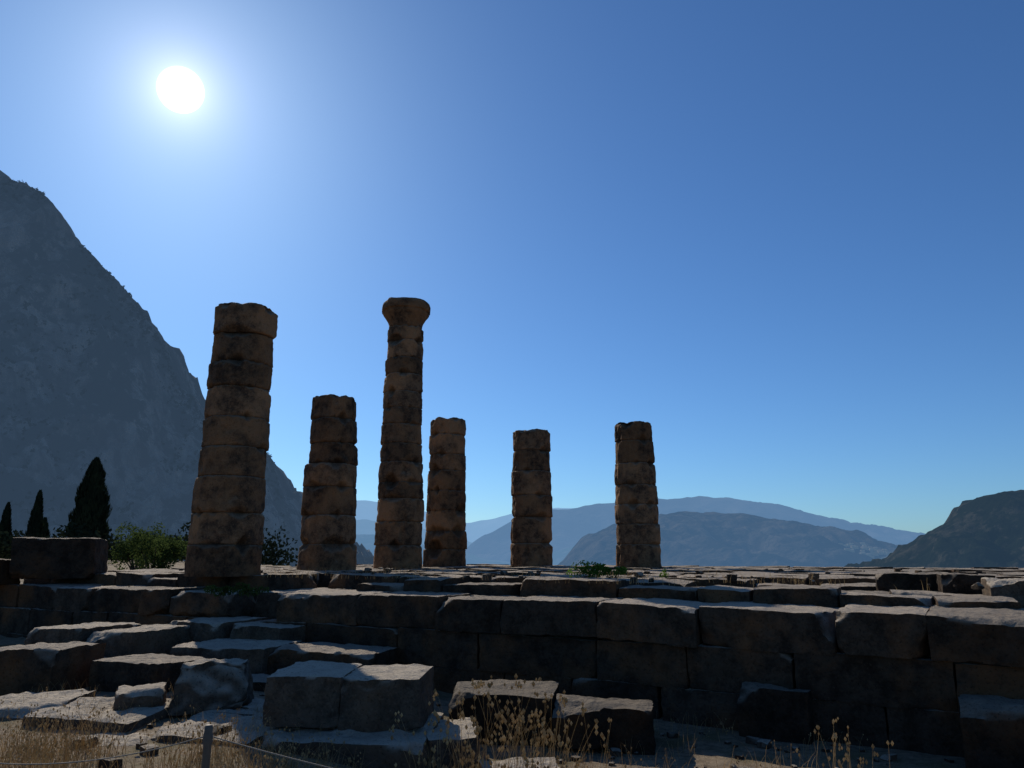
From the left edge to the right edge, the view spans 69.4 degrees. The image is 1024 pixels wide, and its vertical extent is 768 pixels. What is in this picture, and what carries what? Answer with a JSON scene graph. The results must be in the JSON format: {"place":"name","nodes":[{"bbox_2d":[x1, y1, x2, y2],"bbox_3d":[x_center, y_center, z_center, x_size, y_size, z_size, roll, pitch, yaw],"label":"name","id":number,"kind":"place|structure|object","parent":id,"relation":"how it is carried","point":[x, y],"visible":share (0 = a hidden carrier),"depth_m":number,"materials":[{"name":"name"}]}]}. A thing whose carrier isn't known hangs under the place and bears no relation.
{"place":"outdoors","nodes":[
{"label":"outdoors","id":0,"kind":"place"},
{"bbox_2d":[0,558,19,584],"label":"stone block","id":1,"kind":"structure","parent":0,"point":[5,578],"depth_m":19.42,"materials":[{"name":"stone"}]},
{"bbox_2d":[0,170,373,566],"bbox_3d":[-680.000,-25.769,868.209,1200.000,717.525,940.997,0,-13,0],"label":"mountain","id":2,"kind":"structure","parent":0,"point":[125,414],"depth_m":725.68,"materials":[{"name":"grey stone"}]},
{"bbox_2d":[0,179,357,565],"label":"mountain scrub","id":3,"kind":"object","parent":2,"relation":"on","point":[140,311],"visible":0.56,"depth_m":767.97,"materials":[{"name":"green plant"}]},
{"bbox_2d":[356,519,471,546],"bbox_3d":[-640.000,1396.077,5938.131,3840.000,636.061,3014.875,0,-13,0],"label":"valley hill","id":4,"kind":"structure","parent":0,"point":[364,526],"depth_m":6103.50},
{"bbox_2d":[355,500,571,542],"bbox_3d":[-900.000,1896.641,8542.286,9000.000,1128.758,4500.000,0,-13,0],"label":"mountain range","id":5,"kind":"structure","parent":0,"point":[367,510],"depth_m":8449.43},
{"bbox_2d":[0,566,929,767],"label":"dry grass","id":6,"kind":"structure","parent":0,"point":[37,749],"depth_m":7.25,"materials":[{"name":"beige plant"}]},
{"bbox_2d":[356,534,573,564],"bbox_3d":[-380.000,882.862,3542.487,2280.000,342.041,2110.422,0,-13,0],"label":"valley hill","id":7,"kind":"structure","parent":0,"point":[367,541],"depth_m":3502.73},
{"bbox_2d":[0,560,965,767],"bbox_3d":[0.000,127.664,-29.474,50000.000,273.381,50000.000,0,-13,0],"label":"ground","id":8,"kind":"structure","parent":0,"point":[712,748],"depth_m":9.16,"materials":[{"name":"beige soil"}]},
{"bbox_2d":[0,502,12,558],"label":"cypress tree","id":9,"kind":"object","parent":8,"relation":"on","point":[5,522],"visible":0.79,"depth_m":77.44,"materials":[{"name":"green plant"}]},
{"bbox_2d":[24,489,44,537],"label":"cypress tree","id":10,"kind":"object","parent":8,"relation":"on","point":[35,525],"visible":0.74,"depth_m":76.53,"materials":[{"name":"green plant"}]},
{"bbox_2d":[42,517,50,537],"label":"cypress tree","id":11,"kind":"object","parent":8,"relation":"on","point":[46,529],"visible":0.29,"depth_m":81.38,"materials":[{"name":"green plant"}]},
{"bbox_2d":[0,689,95,720],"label":"stone slab","id":12,"kind":"structure","parent":8,"relation":"on","point":[54,698],"depth_m":9.83,"materials":[{"name":"stone"}]},
{"bbox_2d":[0,641,105,695],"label":"stone block","id":13,"kind":"structure","parent":8,"relation":"on","point":[31,667],"depth_m":11.27,"materials":[{"name":"stone"}]},
{"bbox_2d":[24,622,140,644],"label":"stone block","id":14,"kind":"structure","parent":8,"relation":"on","point":[81,632],"depth_m":13.63,"materials":[{"name":"stone"}]},
{"bbox_2d":[65,456,112,538],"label":"cypress tree","id":15,"kind":"object","parent":8,"relation":"on","point":[92,504],"visible":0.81,"depth_m":68.56,"materials":[{"name":"green plant"}]},
{"bbox_2d":[22,697,171,731],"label":"stone slab","id":16,"kind":"structure","parent":8,"relation":"on","point":[139,717],"depth_m":9.17,"materials":[{"name":"stone"}]},
{"bbox_2d":[94,732,153,745],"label":"stone slab","id":17,"kind":"structure","parent":8,"relation":"on","point":[134,739],"depth_m":8.48,"materials":[{"name":"stone"}]},
{"bbox_2d":[86,624,189,657],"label":"stone block","id":18,"kind":"structure","parent":8,"relation":"on","point":[156,639],"depth_m":13.55,"materials":[{"name":"stone"}]},
{"bbox_2d":[108,521,167,569],"bbox_3d":[-16.210,7.234,32.099,2.127,2.544,2.005,0,-13,0],"label":"shrub","id":19,"kind":"object","parent":8,"relation":"on","point":[122,550],"visible":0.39,"depth_m":31.80,"materials":[{"name":"green plant"}]},
{"bbox_2d":[113,682,166,710],"bbox_3d":[-4.913,4.239,9.780,0.622,0.496,0.653,5,-14,-21],"label":"stone block","id":20,"kind":"object","parent":8,"relation":"on","point":[150,695],"depth_m":9.57,"materials":[{"name":"stone"}]},
{"bbox_2d":[0,521,297,566],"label":"distant trees","id":21,"kind":"object","parent":8,"relation":"on","point":[271,555],"visible":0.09,"depth_m":69.13,"materials":[{"name":"green plant"}]},
{"bbox_2d":[89,653,209,691],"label":"stone block","id":22,"kind":"structure","parent":8,"relation":"on","point":[112,674],"depth_m":11.34,"materials":[{"name":"stone"}]},
{"bbox_2d":[124,530,187,569],"bbox_3d":[-13.959,6.793,29.200,2.271,1.999,2.447,0,-13,0],"label":"shrub","id":23,"kind":"object","parent":8,"relation":"on","point":[166,554],"visible":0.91,"depth_m":28.77,"materials":[{"name":"green plant"}]},
{"bbox_2d":[0,724,330,767],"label":"rope fence","id":24,"kind":"object","parent":8,"relation":"on","point":[207,736],"visible":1,"depth_m":4.60,"materials":[{"name":"weathered wood"},{"name":"rope"}]},
{"bbox_2d":[167,658,253,716],"bbox_3d":[-4.108,4.152,10.169,1.077,0.700,0.934,3,-13,-14],"label":"stone block","id":25,"kind":"object","parent":8,"relation":"on","point":[209,684],"depth_m":9.90,"materials":[{"name":"stone"}]},
{"bbox_2d":[151,711,275,747],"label":"stone slab","id":26,"kind":"structure","parent":8,"relation":"on","point":[209,716],"depth_m":8.86,"materials":[{"name":"stone"}]},
{"bbox_2d":[169,616,271,641],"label":"stone block","id":27,"kind":"structure","parent":8,"relation":"on","point":[205,629],"depth_m":14.58,"materials":[{"name":"stone"}]},
{"bbox_2d":[207,697,262,715],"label":"stone slab","id":28,"kind":"structure","parent":8,"relation":"on","point":[242,711],"depth_m":9.72,"materials":[{"name":"stone"}]},
{"bbox_2d":[169,638,301,673],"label":"stone block","id":29,"kind":"structure","parent":8,"relation":"on","point":[256,653],"depth_m":12.91,"materials":[{"name":"stone"}]},
{"bbox_2d":[239,699,264,711],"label":"stone block","id":30,"kind":"structure","parent":8,"relation":"on","point":[252,704],"depth_m":9.93,"materials":[{"name":"stone"}]},
{"bbox_2d":[252,673,270,691],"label":"stone block","id":31,"kind":"structure","parent":8,"relation":"on","point":[259,680],"depth_m":11.60,"materials":[{"name":"stone"}]},
{"bbox_2d":[229,619,305,642],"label":"stone block","id":32,"kind":"structure","parent":8,"relation":"on","point":[256,630],"depth_m":14.25,"materials":[{"name":"stone"}]},
{"bbox_2d":[267,642,399,674],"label":"stone block","id":33,"kind":"structure","parent":8,"relation":"on","point":[284,656],"depth_m":12.71,"materials":[{"name":"stone"}]},
{"bbox_2d":[261,712,443,767],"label":"stone slab","id":34,"kind":"structure","parent":8,"relation":"on","point":[383,749],"depth_m":8.28,"materials":[{"name":"stone"}]},
{"bbox_2d":[263,660,362,727],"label":"stone block","id":35,"kind":"structure","parent":34,"relation":"on","point":[306,694],"depth_m":8.86,"materials":[{"name":"stone"}]},
{"bbox_2d":[338,664,433,731],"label":"stone block","id":36,"kind":"structure","parent":34,"relation":"on","point":[374,698],"depth_m":8.86,"materials":[{"name":"stone"}]},
{"bbox_2d":[427,717,479,767],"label":"stone slab","id":37,"kind":"structure","parent":8,"relation":"on","point":[441,748],"depth_m":8.51,"materials":[{"name":"stone"}]},
{"bbox_2d":[449,679,558,747],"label":"stone block","id":38,"kind":"structure","parent":8,"relation":"on","point":[466,689],"depth_m":9.94,"materials":[{"name":"stone"}]},
{"bbox_2d":[0,564,1023,757],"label":"temple foundation","id":39,"kind":"object","parent":8,"relation":"on","point":[858,654],"visible":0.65,"depth_m":11.97,"materials":[{"name":"stone"}]},
{"bbox_2d":[9,537,108,579],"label":"stone block","id":40,"kind":"structure","parent":39,"relation":"on","point":[58,558],"depth_m":19.50,"materials":[{"name":"stone"}]},
{"bbox_2d":[203,585,233,601],"bbox_3d":[-6.043,4.333,15.290,0.672,0.356,0.437,8,-15,-32],"label":"weed","id":41,"kind":"object","parent":39,"relation":"on","point":[223,591],"visible":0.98,"depth_m":15.25,"materials":[{"name":"green plant"}]},
{"bbox_2d":[184,302,277,576],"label":"stone column","id":42,"kind":"structure","parent":39,"relation":"on","point":[226,536],"depth_m":17.82,"materials":[{"name":"beige stone"}]},
{"bbox_2d":[228,582,268,602],"bbox_3d":[-5.370,4.228,14.989,0.715,0.425,0.719,12,-18,-43],"label":"weed","id":43,"kind":"object","parent":39,"relation":"on","point":[247,590],"visible":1,"depth_m":14.96,"materials":[{"name":"green plant"}]},
{"bbox_2d":[296,394,357,570],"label":"stone column","id":44,"kind":"structure","parent":39,"relation":"on","point":[328,521],"depth_m":22.38,"materials":[{"name":"beige stone"}]},
{"bbox_2d":[373,297,430,568],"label":"stone column","id":45,"kind":"structure","parent":39,"relation":"on","point":[398,526],"depth_m":26.84,"materials":[{"name":"beige stone"}]},
{"bbox_2d":[423,417,466,566],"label":"stone column","id":46,"kind":"structure","parent":39,"relation":"on","point":[445,543],"depth_m":30.14,"materials":[{"name":"beige stone"}]},
{"bbox_2d":[510,429,552,566],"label":"stone column","id":47,"kind":"structure","parent":39,"relation":"on","point":[531,527],"depth_m":30.04,"materials":[{"name":"beige stone"}]},
{"bbox_2d":[566,560,605,577],"bbox_3d":[1.518,3.787,14.864,0.810,0.508,0.535,9,-16,-33],"label":"weed","id":48,"kind":"object","parent":39,"relation":"on","point":[594,570],"visible":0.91,"depth_m":14.82,"materials":[{"name":"green plant"}]},
{"bbox_2d":[598,566,627,578],"bbox_3d":[2.036,3.931,15.236,0.713,0.394,0.331,0,-13,0],"label":"weed","id":49,"kind":"object","parent":39,"relation":"on","point":[620,570],"visible":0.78,"depth_m":15.24,"materials":[{"name":"green plant"}]},
{"bbox_2d":[614,421,661,567],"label":"stone column","id":50,"kind":"structure","parent":39,"relation":"on","point":[638,537],"depth_m":28.12,"materials":[{"name":"beige stone"}]},
{"bbox_2d":[659,569,668,577],"bbox_3d":[3.180,3.997,15.385,0.199,0.333,0.228,-12,-18,42],"label":"weed","id":51,"kind":"object","parent":39,"relation":"on","point":[664,575],"visible":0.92,"depth_m":15.36,"materials":[{"name":"green plant"}]},
{"bbox_2d":[875,572,940,591],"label":"stone block","id":52,"kind":"structure","parent":39,"relation":"on","point":[887,582],"depth_m":13.55,"materials":[{"name":"stone"}]},
{"bbox_2d":[936,573,994,593],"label":"stone block","id":53,"kind":"structure","parent":39,"relation":"on","point":[947,582],"depth_m":12.57,"materials":[{"name":"stone"}]},
{"bbox_2d":[981,577,1023,607],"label":"stone block","id":54,"kind":"structure","parent":39,"relation":"on","point":[1012,587],"depth_m":11.54,"materials":[{"name":"stone"}]},
{"bbox_2d":[479,757,559,767],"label":"stone slab","id":55,"kind":"structure","parent":8,"relation":"on","point":[547,761],"depth_m":8.45,"materials":[{"name":"stone"}]},
{"bbox_2d":[17,566,1023,767],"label":"rubble","id":56,"kind":"object","parent":8,"relation":"on","point":[761,743],"visible":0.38,"depth_m":9.58,"materials":[{"name":"stone"}]},
{"bbox_2d":[552,693,655,754],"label":"stone block","id":57,"kind":"structure","parent":8,"relation":"on","point":[632,720],"depth_m":9.53,"materials":[{"name":"stone"}]},
{"bbox_2d":[736,682,814,744],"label":"stone block","id":58,"kind":"structure","parent":8,"relation":"on","point":[774,712],"depth_m":10.09,"materials":[{"name":"stone"}]},
{"bbox_2d":[958,694,1023,767],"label":"stone block","id":59,"kind":"structure","parent":8,"relation":"on","point":[992,728],"depth_m":8.55,"materials":[{"name":"stone"}]},
{"bbox_2d":[0,0,1023,533],"label":"sky","id":60,"kind":"structure","parent":0,"point":[783,240],"materials":[{"name":"blue"}]},
{"bbox_2d":[465,496,924,561],"bbox_3d":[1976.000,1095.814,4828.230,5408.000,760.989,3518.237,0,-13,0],"label":"distant mountain","id":61,"kind":"structure","parent":0,"point":[572,527],"depth_m":4746.59,"materials":[{"name":"blue"}]},
{"bbox_2d":[558,511,904,566],"bbox_3d":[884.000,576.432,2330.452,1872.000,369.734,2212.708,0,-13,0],"label":"hillside","id":62,"kind":"structure","parent":0,"point":[715,539],"depth_m":2084.72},
{"bbox_2d":[838,542,892,558],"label":"distant village","id":63,"kind":"object","parent":62,"relation":"on","point":[875,549],"visible":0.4,"depth_m":1988.42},
{"bbox_2d":[844,490,1023,567],"bbox_3d":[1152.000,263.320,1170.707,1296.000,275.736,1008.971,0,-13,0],"label":"hill","id":64,"kind":"structure","parent":0,"point":[986,531],"depth_m":1117.23,"materials":[{"name":"grey stone"}]}
]}

